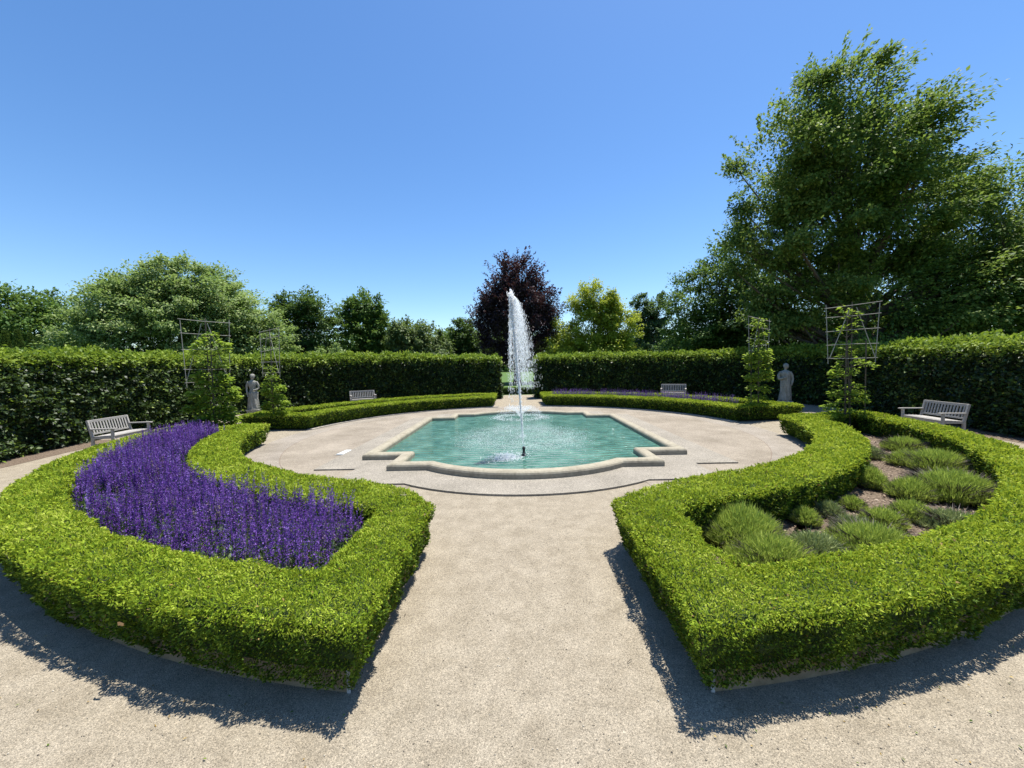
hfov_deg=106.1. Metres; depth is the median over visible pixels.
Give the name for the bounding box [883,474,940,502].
lavender plant
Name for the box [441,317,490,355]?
bushy tree
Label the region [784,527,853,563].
lavender plant
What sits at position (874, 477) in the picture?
lavender plant
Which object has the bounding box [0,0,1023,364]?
sky
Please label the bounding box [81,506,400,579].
bed soil
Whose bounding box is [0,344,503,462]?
tall hedge
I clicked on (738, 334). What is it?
dark understorey tree
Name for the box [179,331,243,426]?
young tree
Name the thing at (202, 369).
cane trellis
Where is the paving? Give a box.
[245,406,805,490]
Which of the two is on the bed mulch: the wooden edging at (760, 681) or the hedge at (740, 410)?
the wooden edging at (760, 681)
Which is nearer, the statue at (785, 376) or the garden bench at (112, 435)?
the garden bench at (112, 435)
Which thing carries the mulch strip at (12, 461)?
on the gravel path
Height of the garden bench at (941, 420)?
0.762 m
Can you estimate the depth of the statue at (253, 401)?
15.64 m
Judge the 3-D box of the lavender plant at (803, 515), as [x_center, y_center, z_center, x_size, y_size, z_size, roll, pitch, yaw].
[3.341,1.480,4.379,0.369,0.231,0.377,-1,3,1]
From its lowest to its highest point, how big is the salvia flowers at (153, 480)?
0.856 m
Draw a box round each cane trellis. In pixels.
[177,318,229,413]
[258,328,279,409]
[748,316,770,402]
[824,301,880,425]
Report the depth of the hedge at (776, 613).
2.62 m
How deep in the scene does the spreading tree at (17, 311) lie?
39.12 m
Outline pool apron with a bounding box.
[314,411,737,495]
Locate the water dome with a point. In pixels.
(518, 413)
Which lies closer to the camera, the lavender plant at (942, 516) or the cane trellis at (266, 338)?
the lavender plant at (942, 516)
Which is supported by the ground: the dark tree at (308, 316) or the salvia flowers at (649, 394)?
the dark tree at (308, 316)
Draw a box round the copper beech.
[463,245,569,382]
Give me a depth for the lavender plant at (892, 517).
4.19 m
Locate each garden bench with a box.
[85,415,152,445]
[349,390,375,400]
[661,384,685,393]
[898,400,970,429]
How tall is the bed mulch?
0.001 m
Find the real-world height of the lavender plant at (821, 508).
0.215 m
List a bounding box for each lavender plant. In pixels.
[699,497,789,548]
[722,528,819,572]
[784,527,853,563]
[787,504,825,527]
[812,498,849,517]
[819,515,916,556]
[824,510,878,528]
[835,493,869,510]
[857,464,890,489]
[858,504,913,533]
[870,445,888,460]
[874,435,930,451]
[882,448,916,467]
[882,495,937,523]
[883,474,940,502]
[895,446,976,473]
[896,464,998,505]
[913,502,974,529]
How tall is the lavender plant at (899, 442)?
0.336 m
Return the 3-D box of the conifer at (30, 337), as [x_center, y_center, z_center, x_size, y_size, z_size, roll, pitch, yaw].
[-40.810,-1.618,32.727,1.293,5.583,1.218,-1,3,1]
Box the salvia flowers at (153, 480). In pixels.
[71,417,363,578]
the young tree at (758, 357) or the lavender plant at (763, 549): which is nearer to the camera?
the lavender plant at (763, 549)
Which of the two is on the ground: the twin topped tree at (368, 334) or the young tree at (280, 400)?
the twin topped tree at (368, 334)
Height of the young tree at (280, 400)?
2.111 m
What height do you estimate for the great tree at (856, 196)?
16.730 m
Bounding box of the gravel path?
[0,395,1023,767]
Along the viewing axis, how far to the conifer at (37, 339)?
35.73 m
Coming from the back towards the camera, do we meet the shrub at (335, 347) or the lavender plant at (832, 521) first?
the shrub at (335, 347)
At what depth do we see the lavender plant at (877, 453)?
7.06 m
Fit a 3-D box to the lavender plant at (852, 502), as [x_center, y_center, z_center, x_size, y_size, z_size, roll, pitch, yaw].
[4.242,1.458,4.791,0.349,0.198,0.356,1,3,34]
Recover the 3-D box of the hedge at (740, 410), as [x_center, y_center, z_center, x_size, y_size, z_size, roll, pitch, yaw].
[5.472,0.732,16.307,3.790,0.587,11.195,-4,4,-44]
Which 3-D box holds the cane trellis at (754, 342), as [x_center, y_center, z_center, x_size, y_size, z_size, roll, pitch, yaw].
[8.001,-0.517,12.477,1.235,3.320,0.066,-3,3,-27]
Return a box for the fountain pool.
[362,410,686,479]
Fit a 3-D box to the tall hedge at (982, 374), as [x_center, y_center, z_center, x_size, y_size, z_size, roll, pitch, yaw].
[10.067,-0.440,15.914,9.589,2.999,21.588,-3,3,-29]
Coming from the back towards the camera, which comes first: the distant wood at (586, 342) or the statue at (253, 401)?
the distant wood at (586, 342)
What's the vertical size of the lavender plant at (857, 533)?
0.356 m
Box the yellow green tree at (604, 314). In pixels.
[544,277,644,354]
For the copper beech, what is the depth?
40.09 m
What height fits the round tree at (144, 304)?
10.678 m
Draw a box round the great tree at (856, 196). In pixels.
[713,24,1023,345]
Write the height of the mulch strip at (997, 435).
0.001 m
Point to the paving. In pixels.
(310, 451)
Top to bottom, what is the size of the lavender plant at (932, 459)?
0.413 m
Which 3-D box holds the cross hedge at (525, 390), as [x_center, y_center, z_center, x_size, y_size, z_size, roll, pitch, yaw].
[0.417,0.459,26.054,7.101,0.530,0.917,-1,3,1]
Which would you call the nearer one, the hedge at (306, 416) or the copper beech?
the hedge at (306, 416)
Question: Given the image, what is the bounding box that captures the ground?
[500,367,533,394]
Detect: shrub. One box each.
[311,342,344,353]
[844,330,933,348]
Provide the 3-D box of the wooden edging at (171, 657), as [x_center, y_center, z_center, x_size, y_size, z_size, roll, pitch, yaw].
[-5.031,1.693,5.451,10.314,0.140,2.501,1,3,35]
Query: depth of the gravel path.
2.26 m
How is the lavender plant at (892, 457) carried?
on the bed mulch
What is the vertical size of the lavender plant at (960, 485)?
0.433 m
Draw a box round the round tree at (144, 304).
[27,250,302,355]
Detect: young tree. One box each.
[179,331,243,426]
[258,365,290,421]
[741,317,774,406]
[820,305,880,426]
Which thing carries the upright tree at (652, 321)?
on the ground
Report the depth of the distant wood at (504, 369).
122.28 m
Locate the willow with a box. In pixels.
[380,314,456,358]
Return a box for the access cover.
[334,450,349,455]
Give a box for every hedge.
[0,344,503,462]
[0,422,435,690]
[239,392,496,428]
[502,387,533,394]
[531,327,1023,436]
[540,391,803,420]
[609,410,1023,689]
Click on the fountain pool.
(560, 444)
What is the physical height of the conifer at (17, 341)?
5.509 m
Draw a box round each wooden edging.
[36,545,415,692]
[627,537,1023,692]
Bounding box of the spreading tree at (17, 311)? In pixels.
[0,279,105,347]
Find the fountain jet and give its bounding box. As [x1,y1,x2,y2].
[507,289,530,455]
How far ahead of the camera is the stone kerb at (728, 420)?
15.29 m
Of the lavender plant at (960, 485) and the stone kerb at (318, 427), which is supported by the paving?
the stone kerb at (318, 427)
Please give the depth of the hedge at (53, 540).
2.71 m
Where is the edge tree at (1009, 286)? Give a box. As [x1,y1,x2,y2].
[867,150,1023,346]
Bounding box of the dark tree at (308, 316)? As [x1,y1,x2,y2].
[264,285,348,353]
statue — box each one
[245,374,259,412]
[777,363,793,402]
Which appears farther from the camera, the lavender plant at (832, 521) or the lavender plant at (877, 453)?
the lavender plant at (877, 453)
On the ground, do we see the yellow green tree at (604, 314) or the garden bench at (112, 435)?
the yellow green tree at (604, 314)
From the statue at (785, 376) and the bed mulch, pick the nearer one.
the bed mulch
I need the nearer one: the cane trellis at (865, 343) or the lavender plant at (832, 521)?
the lavender plant at (832, 521)
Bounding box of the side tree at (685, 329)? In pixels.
[648,236,778,351]
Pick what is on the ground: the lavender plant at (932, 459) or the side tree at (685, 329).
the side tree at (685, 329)
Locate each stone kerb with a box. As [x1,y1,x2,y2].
[307,406,497,429]
[540,405,736,421]
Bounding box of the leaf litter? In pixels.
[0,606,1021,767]
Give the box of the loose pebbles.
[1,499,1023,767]
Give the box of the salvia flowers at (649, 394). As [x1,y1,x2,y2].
[551,387,738,402]
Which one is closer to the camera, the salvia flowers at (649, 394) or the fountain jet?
the fountain jet
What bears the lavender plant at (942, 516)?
on the bed mulch
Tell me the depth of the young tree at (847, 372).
9.70 m
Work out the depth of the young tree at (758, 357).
12.34 m
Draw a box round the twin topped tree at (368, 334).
[333,286,391,353]
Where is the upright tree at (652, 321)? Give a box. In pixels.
[626,290,673,351]
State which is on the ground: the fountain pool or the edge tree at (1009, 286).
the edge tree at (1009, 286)
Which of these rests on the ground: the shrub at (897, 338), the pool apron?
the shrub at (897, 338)
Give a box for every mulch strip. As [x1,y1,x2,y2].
[0,440,110,467]
[946,424,1023,443]
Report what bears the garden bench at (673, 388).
on the gravel path
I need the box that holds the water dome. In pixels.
[490,405,552,420]
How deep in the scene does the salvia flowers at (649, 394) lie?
16.72 m
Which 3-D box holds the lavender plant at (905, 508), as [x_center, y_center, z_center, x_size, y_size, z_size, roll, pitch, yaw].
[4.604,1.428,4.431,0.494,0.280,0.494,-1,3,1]
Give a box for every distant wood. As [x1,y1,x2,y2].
[255,324,542,371]
[525,331,694,371]
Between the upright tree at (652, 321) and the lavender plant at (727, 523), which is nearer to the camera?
the lavender plant at (727, 523)
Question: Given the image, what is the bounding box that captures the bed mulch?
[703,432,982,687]
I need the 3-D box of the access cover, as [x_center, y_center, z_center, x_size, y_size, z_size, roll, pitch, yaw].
[-3.699,1.560,8.779,0.450,0.024,0.510,-1,3,5]
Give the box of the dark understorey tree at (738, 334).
[684,266,1017,350]
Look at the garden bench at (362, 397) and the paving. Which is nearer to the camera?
the paving

